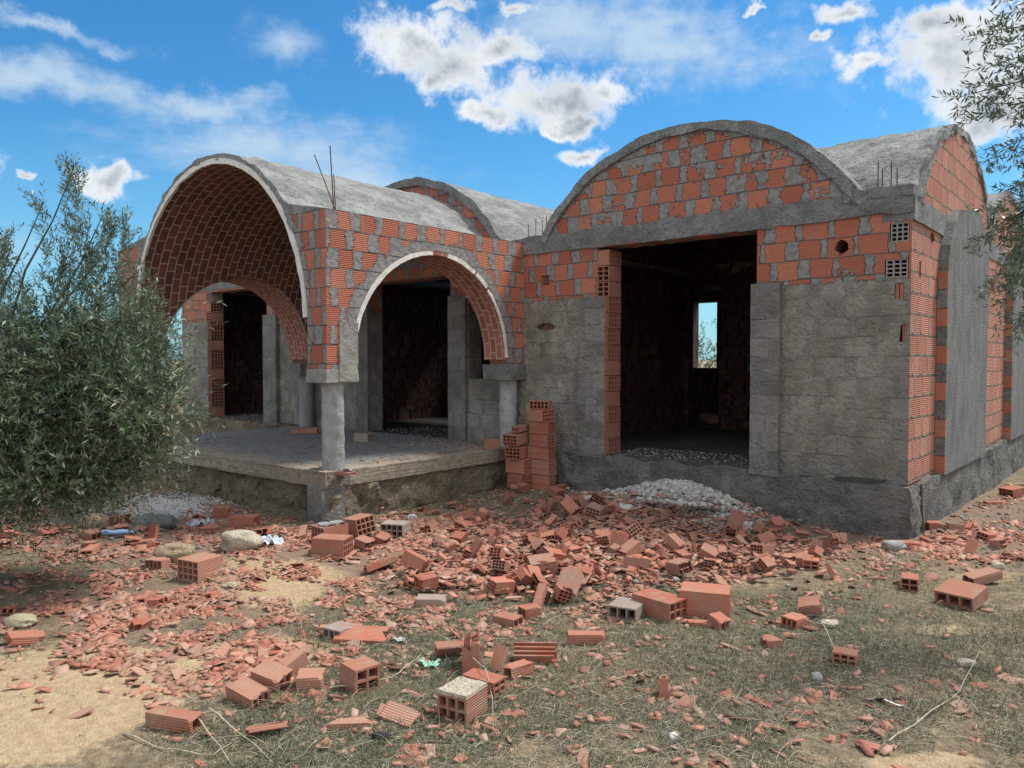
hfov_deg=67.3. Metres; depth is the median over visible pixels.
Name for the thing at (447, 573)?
broken brick
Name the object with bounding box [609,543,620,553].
broken brick
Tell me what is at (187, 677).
brick shard
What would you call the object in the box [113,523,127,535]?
broken brick
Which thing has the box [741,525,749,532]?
broken brick
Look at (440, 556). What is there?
broken brick
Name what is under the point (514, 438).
hollow brick
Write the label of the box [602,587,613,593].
broken brick
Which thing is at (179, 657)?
brick shard
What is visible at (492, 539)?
broken brick
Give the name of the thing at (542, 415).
hollow brick
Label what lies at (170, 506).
gravel
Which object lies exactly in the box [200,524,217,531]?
broken brick
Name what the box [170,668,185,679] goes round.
brick shard
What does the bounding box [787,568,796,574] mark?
broken brick
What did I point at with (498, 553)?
broken brick
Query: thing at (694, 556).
stone
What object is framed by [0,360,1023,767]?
ground
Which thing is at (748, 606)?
brick shard
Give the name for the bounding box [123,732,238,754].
dry stalk
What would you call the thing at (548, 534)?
broken brick
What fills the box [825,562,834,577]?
broken brick
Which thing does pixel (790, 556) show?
broken brick
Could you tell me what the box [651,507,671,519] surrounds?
broken brick
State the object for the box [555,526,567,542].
broken brick
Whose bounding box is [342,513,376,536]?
hollow brick
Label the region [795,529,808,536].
broken brick
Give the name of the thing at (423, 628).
brick shard
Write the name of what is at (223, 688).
brick shard
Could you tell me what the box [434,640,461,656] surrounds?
hollow brick
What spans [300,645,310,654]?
brick shard
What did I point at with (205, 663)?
brick shard
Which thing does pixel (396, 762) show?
brick shard
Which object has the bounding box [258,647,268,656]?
brick shard
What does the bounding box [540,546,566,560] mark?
broken brick
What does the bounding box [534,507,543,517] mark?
broken brick
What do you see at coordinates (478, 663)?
dry stalk
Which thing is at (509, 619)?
hollow brick
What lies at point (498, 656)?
hollow brick
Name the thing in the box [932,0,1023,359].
olive tree
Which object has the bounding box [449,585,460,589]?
broken brick
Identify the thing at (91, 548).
broken brick
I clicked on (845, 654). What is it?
hollow brick
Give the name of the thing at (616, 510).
broken brick
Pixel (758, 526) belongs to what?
broken brick
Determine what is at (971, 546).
broken brick
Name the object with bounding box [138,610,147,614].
brick shard
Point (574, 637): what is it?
hollow brick
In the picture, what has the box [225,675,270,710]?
hollow brick
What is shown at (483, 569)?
broken brick
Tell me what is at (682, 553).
broken brick
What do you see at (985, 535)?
broken brick
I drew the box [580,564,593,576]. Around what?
broken brick
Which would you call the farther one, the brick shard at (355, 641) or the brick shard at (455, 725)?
the brick shard at (355, 641)
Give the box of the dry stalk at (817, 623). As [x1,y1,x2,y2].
[786,612,839,670]
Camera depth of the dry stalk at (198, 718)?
3.54 m
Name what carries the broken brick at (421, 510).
on the ground at (30, 736)
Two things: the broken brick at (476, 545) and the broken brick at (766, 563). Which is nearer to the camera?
the broken brick at (766, 563)
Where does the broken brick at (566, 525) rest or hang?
on the brick litter at (54, 601)
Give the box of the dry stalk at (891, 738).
[888,650,979,740]
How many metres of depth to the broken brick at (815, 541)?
6.78 m
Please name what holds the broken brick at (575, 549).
on the brick litter at (54, 601)
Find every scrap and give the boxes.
[185,518,214,525]
[371,732,390,742]
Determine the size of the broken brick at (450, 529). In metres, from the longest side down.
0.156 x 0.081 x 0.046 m
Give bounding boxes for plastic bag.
[262,534,283,544]
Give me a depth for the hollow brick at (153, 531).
7.38 m
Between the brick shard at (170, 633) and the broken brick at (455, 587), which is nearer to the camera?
the brick shard at (170, 633)
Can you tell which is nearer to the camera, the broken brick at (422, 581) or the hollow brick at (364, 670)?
the hollow brick at (364, 670)
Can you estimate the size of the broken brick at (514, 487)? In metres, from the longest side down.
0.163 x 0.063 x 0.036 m
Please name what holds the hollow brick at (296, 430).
on the unfinished house
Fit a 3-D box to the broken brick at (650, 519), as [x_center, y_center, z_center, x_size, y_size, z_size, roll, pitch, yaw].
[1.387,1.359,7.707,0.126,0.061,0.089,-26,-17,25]
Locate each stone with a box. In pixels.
[4,613,37,628]
[78,513,108,528]
[133,513,176,530]
[152,543,194,562]
[220,530,263,551]
[221,581,237,587]
[692,554,717,563]
[811,672,822,683]
[820,619,838,627]
[881,540,906,550]
[956,658,976,668]
[991,561,1004,569]
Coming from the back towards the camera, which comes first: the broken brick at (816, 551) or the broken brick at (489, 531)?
the broken brick at (489, 531)
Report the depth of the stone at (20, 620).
5.19 m
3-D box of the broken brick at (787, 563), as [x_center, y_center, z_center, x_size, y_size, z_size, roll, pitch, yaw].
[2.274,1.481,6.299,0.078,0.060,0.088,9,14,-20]
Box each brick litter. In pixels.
[0,483,1023,767]
[178,414,484,466]
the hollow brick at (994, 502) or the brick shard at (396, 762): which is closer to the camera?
the brick shard at (396, 762)
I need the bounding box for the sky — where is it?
[0,0,1023,359]
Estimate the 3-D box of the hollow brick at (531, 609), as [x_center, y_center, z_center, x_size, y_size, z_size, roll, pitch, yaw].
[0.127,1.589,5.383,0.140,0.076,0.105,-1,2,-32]
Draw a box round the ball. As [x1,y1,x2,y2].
[668,732,676,741]
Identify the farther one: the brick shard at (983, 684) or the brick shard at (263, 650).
the brick shard at (263, 650)
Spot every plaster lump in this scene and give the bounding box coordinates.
[407,514,416,520]
[618,503,633,512]
[743,521,751,526]
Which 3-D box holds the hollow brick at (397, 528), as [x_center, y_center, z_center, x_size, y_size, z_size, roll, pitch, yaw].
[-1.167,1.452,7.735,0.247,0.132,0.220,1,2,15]
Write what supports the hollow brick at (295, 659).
on the ground at (30, 736)
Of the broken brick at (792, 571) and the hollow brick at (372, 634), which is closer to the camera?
the hollow brick at (372, 634)
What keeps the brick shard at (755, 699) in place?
on the ground at (30, 736)
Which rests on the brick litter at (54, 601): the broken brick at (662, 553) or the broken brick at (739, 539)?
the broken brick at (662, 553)
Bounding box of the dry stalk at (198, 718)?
[197,717,233,766]
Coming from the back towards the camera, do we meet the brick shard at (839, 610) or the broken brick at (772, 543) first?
the broken brick at (772, 543)
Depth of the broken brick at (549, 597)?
5.63 m
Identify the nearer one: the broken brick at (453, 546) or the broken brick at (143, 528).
the broken brick at (453, 546)
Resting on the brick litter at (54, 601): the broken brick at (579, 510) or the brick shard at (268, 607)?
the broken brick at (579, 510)
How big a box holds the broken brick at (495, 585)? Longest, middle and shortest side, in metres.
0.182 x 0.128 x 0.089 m
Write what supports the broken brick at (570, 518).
on the brick litter at (54, 601)
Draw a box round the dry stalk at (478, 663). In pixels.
[440,635,492,710]
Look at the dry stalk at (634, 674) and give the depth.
4.25 m
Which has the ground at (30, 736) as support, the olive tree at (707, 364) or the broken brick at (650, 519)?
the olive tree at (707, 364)
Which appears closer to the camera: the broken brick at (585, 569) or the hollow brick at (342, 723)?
the hollow brick at (342, 723)
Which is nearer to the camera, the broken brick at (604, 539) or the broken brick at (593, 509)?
the broken brick at (604, 539)
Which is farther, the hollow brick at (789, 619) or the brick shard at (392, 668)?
the hollow brick at (789, 619)
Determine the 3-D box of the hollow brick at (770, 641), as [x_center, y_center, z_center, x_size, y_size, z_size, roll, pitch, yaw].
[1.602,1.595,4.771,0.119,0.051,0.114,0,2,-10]
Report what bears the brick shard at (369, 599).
on the ground at (30, 736)
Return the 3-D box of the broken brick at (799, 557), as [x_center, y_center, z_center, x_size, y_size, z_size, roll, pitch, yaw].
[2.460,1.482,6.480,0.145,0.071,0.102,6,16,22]
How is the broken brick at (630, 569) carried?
on the brick litter at (54, 601)
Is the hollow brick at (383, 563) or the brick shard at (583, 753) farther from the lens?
the hollow brick at (383, 563)
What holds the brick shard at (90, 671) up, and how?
on the ground at (30, 736)
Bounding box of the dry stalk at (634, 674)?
[610,669,657,681]
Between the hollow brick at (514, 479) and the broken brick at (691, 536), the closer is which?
the broken brick at (691, 536)
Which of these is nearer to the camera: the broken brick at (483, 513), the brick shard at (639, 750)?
the brick shard at (639, 750)
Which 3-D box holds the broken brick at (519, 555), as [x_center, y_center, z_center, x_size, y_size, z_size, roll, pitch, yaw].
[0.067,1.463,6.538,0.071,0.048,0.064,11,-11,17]
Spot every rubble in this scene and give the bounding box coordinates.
[368,423,748,466]
[530,478,796,537]
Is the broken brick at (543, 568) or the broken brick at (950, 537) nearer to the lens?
the broken brick at (543, 568)
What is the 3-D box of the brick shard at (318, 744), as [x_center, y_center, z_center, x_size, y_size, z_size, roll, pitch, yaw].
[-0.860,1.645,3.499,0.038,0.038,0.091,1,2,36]
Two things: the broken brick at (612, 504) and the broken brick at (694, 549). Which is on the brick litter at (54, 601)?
the broken brick at (694, 549)
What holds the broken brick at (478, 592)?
on the ground at (30, 736)
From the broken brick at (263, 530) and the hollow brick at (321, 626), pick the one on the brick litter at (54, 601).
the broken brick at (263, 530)
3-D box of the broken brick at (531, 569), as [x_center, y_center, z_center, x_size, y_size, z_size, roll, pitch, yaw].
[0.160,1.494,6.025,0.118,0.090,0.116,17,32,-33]
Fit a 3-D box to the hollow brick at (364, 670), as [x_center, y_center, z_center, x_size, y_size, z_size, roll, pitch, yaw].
[-0.822,1.568,4.148,0.156,0.136,0.170,-2,3,-42]
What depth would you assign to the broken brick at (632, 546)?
6.64 m
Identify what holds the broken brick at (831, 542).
on the brick litter at (54, 601)
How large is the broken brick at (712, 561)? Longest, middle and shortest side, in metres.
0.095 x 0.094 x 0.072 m
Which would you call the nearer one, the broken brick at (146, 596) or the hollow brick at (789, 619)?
the hollow brick at (789, 619)
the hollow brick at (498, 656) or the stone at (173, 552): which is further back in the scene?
the stone at (173, 552)
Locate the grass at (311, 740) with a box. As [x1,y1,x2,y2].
[0,532,1023,767]
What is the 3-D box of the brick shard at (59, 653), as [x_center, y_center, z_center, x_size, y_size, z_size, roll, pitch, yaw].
[-2.704,1.630,4.671,0.061,0.025,0.135,0,2,13]
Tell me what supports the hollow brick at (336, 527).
on the ground at (30, 736)
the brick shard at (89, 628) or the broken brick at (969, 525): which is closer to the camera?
the brick shard at (89, 628)
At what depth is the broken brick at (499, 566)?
6.12 m
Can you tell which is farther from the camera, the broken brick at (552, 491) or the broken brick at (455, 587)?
the broken brick at (552, 491)
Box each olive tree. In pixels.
[0,150,227,576]
[110,326,182,414]
[698,319,716,367]
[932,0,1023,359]
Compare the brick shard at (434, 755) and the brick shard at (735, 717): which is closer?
the brick shard at (434, 755)
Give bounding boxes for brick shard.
[42,661,64,671]
[53,646,73,657]
[68,705,93,718]
[83,669,99,674]
[86,621,100,631]
[93,618,101,628]
[95,660,109,663]
[105,659,120,670]
[130,666,145,675]
[132,685,147,694]
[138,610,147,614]
[144,700,168,705]
[163,655,181,658]
[164,631,173,641]
[165,621,177,625]
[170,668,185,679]
[175,673,194,685]
[176,604,186,609]
[179,642,189,650]
[182,630,194,634]
[191,642,202,651]
[194,759,206,766]
[200,661,220,667]
[214,641,231,655]
[221,681,231,694]
[224,607,237,611]
[225,669,235,676]
[231,651,246,654]
[235,641,246,644]
[244,656,254,664]
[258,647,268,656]
[266,603,272,611]
[268,648,278,655]
[272,700,288,705]
[279,681,289,687]
[295,642,312,649]
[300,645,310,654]
[312,737,330,749]
[322,657,334,666]
[328,694,342,697]
[347,638,359,645]
[348,650,358,656]
[359,711,368,716]
[365,596,376,603]
[376,703,384,714]
[388,667,406,669]
[392,758,402,765]
[398,743,410,756]
[399,753,411,765]
[405,689,423,696]
[409,748,421,756]
[419,626,433,630]
[424,742,435,758]
[432,607,445,614]
[438,574,449,578]
[446,600,454,608]
[452,722,463,735]
[453,753,467,763]
[476,610,485,617]
[484,651,492,657]
[484,717,502,726]
[499,709,518,716]
[505,595,522,599]
[575,622,589,628]
[577,748,588,764]
[582,572,591,584]
[616,724,632,730]
[622,669,635,680]
[630,723,648,728]
[632,747,649,752]
[673,694,694,711]
[688,695,697,704]
[713,573,727,584]
[715,688,732,701]
[715,714,730,721]
[719,642,739,649]
[723,713,746,721]
[744,605,759,611]
[750,696,773,707]
[754,721,768,735]
[768,747,786,757]
[784,717,800,721]
[830,690,837,698]
[836,607,845,613]
[856,740,879,750]
[890,764,905,767]
[930,679,939,686]
[949,699,967,707]
[969,682,987,689]
[996,673,1016,684]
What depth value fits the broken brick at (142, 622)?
5.07 m
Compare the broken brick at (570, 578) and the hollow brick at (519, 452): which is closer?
the broken brick at (570, 578)
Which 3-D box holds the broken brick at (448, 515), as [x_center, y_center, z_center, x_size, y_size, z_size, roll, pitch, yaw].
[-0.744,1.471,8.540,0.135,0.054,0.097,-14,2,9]
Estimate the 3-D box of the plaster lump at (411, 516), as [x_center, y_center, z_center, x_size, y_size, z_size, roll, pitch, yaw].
[-1.107,1.481,8.509,0.108,0.084,0.082,0,2,0]
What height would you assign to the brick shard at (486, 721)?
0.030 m
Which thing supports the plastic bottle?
on the ground at (30, 736)
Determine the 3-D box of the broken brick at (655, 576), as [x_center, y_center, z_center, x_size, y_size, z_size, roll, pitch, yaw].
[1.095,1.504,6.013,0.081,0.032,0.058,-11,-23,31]
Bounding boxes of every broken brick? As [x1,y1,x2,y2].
[0,528,21,537]
[0,539,10,549]
[0,604,19,615]
[3,630,45,645]
[35,527,59,537]
[66,546,77,553]
[80,541,96,547]
[80,543,101,555]
[109,513,131,524]
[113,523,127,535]
[123,535,139,545]
[128,614,152,630]
[132,525,148,532]
[137,591,155,603]
[146,541,160,546]
[147,595,168,605]
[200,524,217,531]
[200,588,221,599]
[251,527,271,533]
[296,527,307,540]
[400,549,430,571]
[405,576,414,587]
[413,571,438,590]
[416,508,427,512]
[419,523,437,532]
[433,510,440,514]
[435,552,447,562]
[440,512,451,517]
[440,570,453,581]
[444,527,459,532]
[445,542,457,553]
[446,501,457,508]
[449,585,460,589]
[450,530,467,543]
[453,520,474,531]
[457,509,475,518]
[460,560,470,568]
[462,546,478,558]
[466,537,483,558]
[469,589,487,595]
[475,562,492,575]
[477,507,488,519]
[478,557,487,565]
[484,527,499,536]
[485,576,515,593]
[487,534,498,543]
[489,547,506,559]
[490,515,497,519]
[491,559,510,573]
[495,544,506,547]
[503,492,514,503]
[504,571,515,578]
[509,542,518,549]
[510,485,518,489]
[514,576,524,584]
[515,552,524,559]
[515,565,533,585]
[516,584,525,594]
[517,482,528,490]
[518,518,526,524]
[518,535,535,547]
[523,497,529,502]
[525,565,540,573]
[527,552,557,574]
[530,572,549,585]
[531,536,548,553]
[533,521,543,528]
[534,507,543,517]
[534,585,555,603]
[537,561,547,571]
[538,525,545,532]
[540,507,547,514]
[540,530,555,542]
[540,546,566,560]
[545,514,556,526]
[546,486,564,496]
[546,496,559,510]
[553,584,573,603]
[554,567,583,596]
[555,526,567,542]
[555,544,568,553]
[556,484,566,488]
[558,562,567,566]
[559,495,578,515]
[560,522,573,533]
[565,528,571,536]
[566,515,585,527]
[566,551,575,558]
[568,545,581,553]
[569,521,578,528]
[571,493,587,508]
[573,508,581,514]
[573,556,583,564]
[575,514,586,518]
[579,536,595,542]
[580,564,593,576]
[584,502,605,519]
[589,492,607,504]
[592,565,604,578]
[593,529,609,539]
[595,532,611,545]
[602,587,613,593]
[607,500,618,508]
[607,506,621,513]
[609,530,628,546]
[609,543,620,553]
[619,538,644,556]
[621,514,633,525]
[622,521,643,539]
[622,556,651,572]
[626,565,637,576]
[643,515,657,523]
[646,574,657,578]
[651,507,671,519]
[654,548,667,559]
[655,544,668,550]
[664,533,685,549]
[665,558,693,575]
[669,524,679,529]
[674,549,692,560]
[682,531,696,540]
[692,543,696,552]
[696,575,708,582]
[697,542,718,558]
[703,557,715,567]
[709,570,717,576]
[717,545,726,557]
[725,529,737,535]
[727,509,745,530]
[727,548,738,558]
[732,564,750,571]
[734,535,747,546]
[735,529,748,540]
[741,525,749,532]
[745,542,758,549]
[750,544,774,555]
[750,557,759,568]
[752,519,765,532]
[754,530,774,542]
[754,552,771,557]
[756,555,776,571]
[765,542,776,547]
[766,527,777,535]
[769,515,785,527]
[779,553,795,564]
[780,536,792,540]
[783,559,796,569]
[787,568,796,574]
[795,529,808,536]
[795,552,813,567]
[796,539,809,543]
[807,545,823,557]
[809,538,822,547]
[822,537,839,548]
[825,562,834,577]
[829,533,847,543]
[919,536,933,542]
[940,540,953,544]
[944,535,957,540]
[945,523,964,531]
[964,537,978,553]
[965,522,973,529]
[975,531,995,541]
[988,538,1006,549]
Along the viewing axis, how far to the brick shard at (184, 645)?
4.69 m
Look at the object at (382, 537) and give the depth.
7.32 m
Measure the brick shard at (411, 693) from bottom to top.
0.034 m
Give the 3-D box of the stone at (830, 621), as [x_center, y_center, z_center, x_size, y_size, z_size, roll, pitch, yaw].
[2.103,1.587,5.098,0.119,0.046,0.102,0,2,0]
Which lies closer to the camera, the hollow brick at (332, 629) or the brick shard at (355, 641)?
the brick shard at (355, 641)
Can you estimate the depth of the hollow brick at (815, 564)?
6.41 m
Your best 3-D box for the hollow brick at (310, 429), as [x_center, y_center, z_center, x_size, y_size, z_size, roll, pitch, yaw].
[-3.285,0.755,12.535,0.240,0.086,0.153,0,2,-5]
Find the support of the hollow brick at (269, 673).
on the ground at (30, 736)
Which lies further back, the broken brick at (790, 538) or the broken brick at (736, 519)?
the broken brick at (736, 519)
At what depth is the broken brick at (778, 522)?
7.62 m
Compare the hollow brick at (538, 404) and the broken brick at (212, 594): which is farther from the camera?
the hollow brick at (538, 404)
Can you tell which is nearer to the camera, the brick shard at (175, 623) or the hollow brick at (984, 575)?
the brick shard at (175, 623)
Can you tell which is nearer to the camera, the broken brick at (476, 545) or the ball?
the ball
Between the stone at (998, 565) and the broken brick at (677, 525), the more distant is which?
the broken brick at (677, 525)
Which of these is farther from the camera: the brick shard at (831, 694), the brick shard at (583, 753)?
the brick shard at (831, 694)
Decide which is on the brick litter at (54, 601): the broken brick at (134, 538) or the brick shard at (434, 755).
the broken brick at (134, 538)
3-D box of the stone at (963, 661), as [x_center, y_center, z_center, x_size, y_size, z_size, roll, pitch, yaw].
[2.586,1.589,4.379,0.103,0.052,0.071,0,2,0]
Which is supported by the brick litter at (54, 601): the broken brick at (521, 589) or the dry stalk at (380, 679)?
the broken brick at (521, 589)
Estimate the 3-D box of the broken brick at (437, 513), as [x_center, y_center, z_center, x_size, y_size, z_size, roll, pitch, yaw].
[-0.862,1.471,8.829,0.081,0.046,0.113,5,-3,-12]
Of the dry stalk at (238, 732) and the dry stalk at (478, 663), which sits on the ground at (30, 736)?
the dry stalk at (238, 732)
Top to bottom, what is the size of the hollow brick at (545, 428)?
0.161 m
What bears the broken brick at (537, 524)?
on the brick litter at (54, 601)
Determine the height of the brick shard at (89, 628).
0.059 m
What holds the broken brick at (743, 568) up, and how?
on the brick litter at (54, 601)
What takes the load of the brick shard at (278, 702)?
on the ground at (30, 736)
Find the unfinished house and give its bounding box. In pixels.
[118,120,1023,539]
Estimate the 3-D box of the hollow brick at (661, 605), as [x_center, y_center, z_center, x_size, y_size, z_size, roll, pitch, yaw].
[1.021,1.528,5.330,0.203,0.131,0.320,-2,3,-42]
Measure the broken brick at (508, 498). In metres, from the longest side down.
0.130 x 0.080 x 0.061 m
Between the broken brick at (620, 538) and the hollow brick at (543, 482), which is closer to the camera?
the broken brick at (620, 538)
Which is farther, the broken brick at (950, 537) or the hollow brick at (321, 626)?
the broken brick at (950, 537)
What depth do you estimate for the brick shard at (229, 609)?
5.43 m
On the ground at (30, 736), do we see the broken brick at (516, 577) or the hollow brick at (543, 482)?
the hollow brick at (543, 482)
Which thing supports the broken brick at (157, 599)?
on the brick litter at (54, 601)
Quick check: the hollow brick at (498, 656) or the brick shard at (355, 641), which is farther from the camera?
the brick shard at (355, 641)
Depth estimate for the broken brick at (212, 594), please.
5.64 m
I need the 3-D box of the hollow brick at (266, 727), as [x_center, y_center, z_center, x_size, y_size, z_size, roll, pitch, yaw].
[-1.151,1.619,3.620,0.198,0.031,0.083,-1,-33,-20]
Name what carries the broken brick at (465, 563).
on the brick litter at (54, 601)
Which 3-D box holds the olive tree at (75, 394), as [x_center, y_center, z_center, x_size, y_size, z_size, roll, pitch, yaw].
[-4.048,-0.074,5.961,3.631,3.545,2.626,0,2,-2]
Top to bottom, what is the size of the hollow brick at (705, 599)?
0.187 m
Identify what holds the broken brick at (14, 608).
on the ground at (30, 736)
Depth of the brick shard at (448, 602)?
5.55 m
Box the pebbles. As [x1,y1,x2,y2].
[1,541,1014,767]
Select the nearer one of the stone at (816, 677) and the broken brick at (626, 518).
the stone at (816, 677)
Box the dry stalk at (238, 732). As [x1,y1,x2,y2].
[209,707,273,763]
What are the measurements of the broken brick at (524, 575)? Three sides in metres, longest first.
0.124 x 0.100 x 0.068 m
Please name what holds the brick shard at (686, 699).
on the ground at (30, 736)
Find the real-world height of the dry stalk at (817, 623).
0.060 m
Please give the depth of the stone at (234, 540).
6.97 m
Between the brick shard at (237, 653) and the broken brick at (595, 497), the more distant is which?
the broken brick at (595, 497)
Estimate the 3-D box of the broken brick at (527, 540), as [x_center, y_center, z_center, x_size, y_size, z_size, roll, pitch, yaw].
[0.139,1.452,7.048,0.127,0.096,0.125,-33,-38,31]
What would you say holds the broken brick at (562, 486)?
on the ground at (30, 736)
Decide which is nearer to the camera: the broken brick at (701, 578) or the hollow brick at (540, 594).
the hollow brick at (540, 594)
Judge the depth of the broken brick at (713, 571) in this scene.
6.14 m
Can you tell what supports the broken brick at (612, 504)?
on the broken brick at (616, 510)
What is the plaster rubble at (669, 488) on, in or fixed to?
on the ground at (30, 736)
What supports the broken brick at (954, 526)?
on the ground at (30, 736)
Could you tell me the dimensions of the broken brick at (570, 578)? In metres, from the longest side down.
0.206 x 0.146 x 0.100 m
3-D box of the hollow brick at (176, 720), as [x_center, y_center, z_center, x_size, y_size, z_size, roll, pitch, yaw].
[-1.634,1.625,3.723,0.270,0.076,0.090,1,2,18]
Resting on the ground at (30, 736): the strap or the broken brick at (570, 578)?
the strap
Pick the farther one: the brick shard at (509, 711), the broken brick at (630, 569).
the broken brick at (630, 569)
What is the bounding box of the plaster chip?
[391,636,406,641]
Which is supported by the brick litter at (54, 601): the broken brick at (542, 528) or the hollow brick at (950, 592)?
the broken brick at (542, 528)
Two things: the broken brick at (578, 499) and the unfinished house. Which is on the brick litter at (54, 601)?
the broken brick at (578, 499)
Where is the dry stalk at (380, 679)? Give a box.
[329,653,421,687]
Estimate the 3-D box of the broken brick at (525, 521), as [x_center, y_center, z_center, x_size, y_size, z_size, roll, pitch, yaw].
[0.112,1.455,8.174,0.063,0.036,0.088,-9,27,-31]
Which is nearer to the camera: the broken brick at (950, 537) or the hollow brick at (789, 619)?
the hollow brick at (789, 619)
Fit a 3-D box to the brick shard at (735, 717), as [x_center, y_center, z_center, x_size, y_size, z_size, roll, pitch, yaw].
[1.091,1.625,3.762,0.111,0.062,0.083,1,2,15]
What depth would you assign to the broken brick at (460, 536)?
7.04 m
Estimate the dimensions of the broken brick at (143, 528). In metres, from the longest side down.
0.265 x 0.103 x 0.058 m
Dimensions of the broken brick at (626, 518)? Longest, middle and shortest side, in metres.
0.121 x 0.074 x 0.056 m
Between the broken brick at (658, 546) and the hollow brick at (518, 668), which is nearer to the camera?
the hollow brick at (518, 668)
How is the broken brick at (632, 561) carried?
on the brick litter at (54, 601)
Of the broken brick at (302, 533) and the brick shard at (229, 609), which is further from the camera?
the broken brick at (302, 533)
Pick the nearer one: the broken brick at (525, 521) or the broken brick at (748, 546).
the broken brick at (748, 546)
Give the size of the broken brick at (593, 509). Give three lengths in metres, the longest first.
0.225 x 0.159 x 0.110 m
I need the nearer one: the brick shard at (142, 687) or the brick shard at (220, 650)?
the brick shard at (142, 687)
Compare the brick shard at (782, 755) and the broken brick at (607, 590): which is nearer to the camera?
the brick shard at (782, 755)
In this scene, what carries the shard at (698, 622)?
on the ground at (30, 736)
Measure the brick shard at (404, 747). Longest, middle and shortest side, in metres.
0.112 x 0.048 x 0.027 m
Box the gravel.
[71,487,248,526]
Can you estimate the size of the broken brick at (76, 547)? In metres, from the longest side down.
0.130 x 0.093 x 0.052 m
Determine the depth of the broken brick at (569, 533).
7.35 m
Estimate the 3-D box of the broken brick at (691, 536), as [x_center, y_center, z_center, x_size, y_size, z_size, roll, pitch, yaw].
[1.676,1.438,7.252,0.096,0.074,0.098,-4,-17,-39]
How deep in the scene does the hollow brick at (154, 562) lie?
6.56 m
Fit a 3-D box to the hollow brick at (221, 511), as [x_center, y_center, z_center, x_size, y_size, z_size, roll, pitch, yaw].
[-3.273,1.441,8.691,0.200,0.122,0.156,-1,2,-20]
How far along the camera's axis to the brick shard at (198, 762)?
3.36 m
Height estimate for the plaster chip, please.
0.024 m
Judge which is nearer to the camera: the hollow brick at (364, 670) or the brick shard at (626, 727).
the brick shard at (626, 727)
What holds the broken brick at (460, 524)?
on the ground at (30, 736)
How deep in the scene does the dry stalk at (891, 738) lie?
3.75 m
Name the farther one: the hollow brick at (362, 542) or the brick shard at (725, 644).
the hollow brick at (362, 542)
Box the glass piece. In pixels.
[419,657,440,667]
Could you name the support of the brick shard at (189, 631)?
on the ground at (30, 736)
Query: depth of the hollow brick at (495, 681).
4.15 m
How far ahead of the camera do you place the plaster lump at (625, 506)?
8.28 m
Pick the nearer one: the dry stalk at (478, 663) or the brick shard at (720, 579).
the dry stalk at (478, 663)
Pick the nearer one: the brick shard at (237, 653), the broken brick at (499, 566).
the brick shard at (237, 653)
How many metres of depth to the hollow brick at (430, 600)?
5.50 m
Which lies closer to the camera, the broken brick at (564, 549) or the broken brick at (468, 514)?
the broken brick at (564, 549)
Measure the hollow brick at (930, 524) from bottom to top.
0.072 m
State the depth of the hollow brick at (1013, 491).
10.19 m
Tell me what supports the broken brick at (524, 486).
on the broken brick at (514, 487)
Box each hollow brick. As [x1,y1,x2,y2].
[78,529,101,540]
[130,537,156,546]
[145,556,170,568]
[145,705,202,735]
[148,524,159,541]
[177,552,224,582]
[212,505,231,517]
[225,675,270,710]
[227,514,259,527]
[245,721,289,735]
[250,659,292,691]
[278,648,309,676]
[291,428,301,432]
[296,667,324,692]
[302,427,318,432]
[311,520,347,537]
[311,533,352,556]
[319,623,362,630]
[322,621,354,639]
[326,717,371,730]
[332,625,390,644]
[334,467,356,475]
[339,655,379,694]
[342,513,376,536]
[354,432,374,441]
[354,535,374,550]
[363,556,397,573]
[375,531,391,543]
[378,701,418,727]
[380,519,410,537]
[416,594,447,606]
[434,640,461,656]
[437,676,487,726]
[462,630,479,674]
[462,668,505,697]
[485,438,499,448]
[489,644,507,671]
[492,611,522,627]
[503,431,528,445]
[503,659,533,679]
[505,444,528,459]
[505,458,531,473]
[507,473,531,490]
[512,424,528,432]
[514,642,557,664]
[518,603,541,619]
[527,409,553,421]
[527,446,554,459]
[529,400,551,408]
[530,421,555,434]
[530,433,555,447]
[530,459,556,475]
[532,474,555,489]
[533,583,547,606]
[567,630,604,644]
[608,596,643,621]
[632,588,686,622]
[659,675,667,697]
[680,581,730,618]
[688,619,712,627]
[700,412,714,420]
[706,415,717,423]
[707,611,730,630]
[760,634,782,648]
[781,612,808,629]
[798,595,823,615]
[802,557,818,569]
[832,646,858,666]
[900,572,918,592]
[901,540,918,546]
[925,520,943,529]
[934,578,987,611]
[962,567,1002,584]
[983,501,1008,503]
[999,485,1023,496]
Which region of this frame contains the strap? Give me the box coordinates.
[874,697,902,705]
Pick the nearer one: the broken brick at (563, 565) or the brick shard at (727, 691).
the brick shard at (727, 691)
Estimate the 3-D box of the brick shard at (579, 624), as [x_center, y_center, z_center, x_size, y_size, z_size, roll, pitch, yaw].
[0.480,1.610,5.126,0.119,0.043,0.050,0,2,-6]
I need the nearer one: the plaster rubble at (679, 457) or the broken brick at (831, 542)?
the broken brick at (831, 542)
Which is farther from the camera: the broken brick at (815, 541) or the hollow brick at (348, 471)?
the hollow brick at (348, 471)
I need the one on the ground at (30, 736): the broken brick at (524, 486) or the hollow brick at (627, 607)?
the hollow brick at (627, 607)
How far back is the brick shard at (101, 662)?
4.48 m
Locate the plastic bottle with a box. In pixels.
[101,529,136,535]
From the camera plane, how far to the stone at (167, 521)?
8.01 m
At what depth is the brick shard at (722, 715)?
3.76 m
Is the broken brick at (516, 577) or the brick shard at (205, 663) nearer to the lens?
the brick shard at (205, 663)
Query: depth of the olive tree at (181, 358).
24.34 m

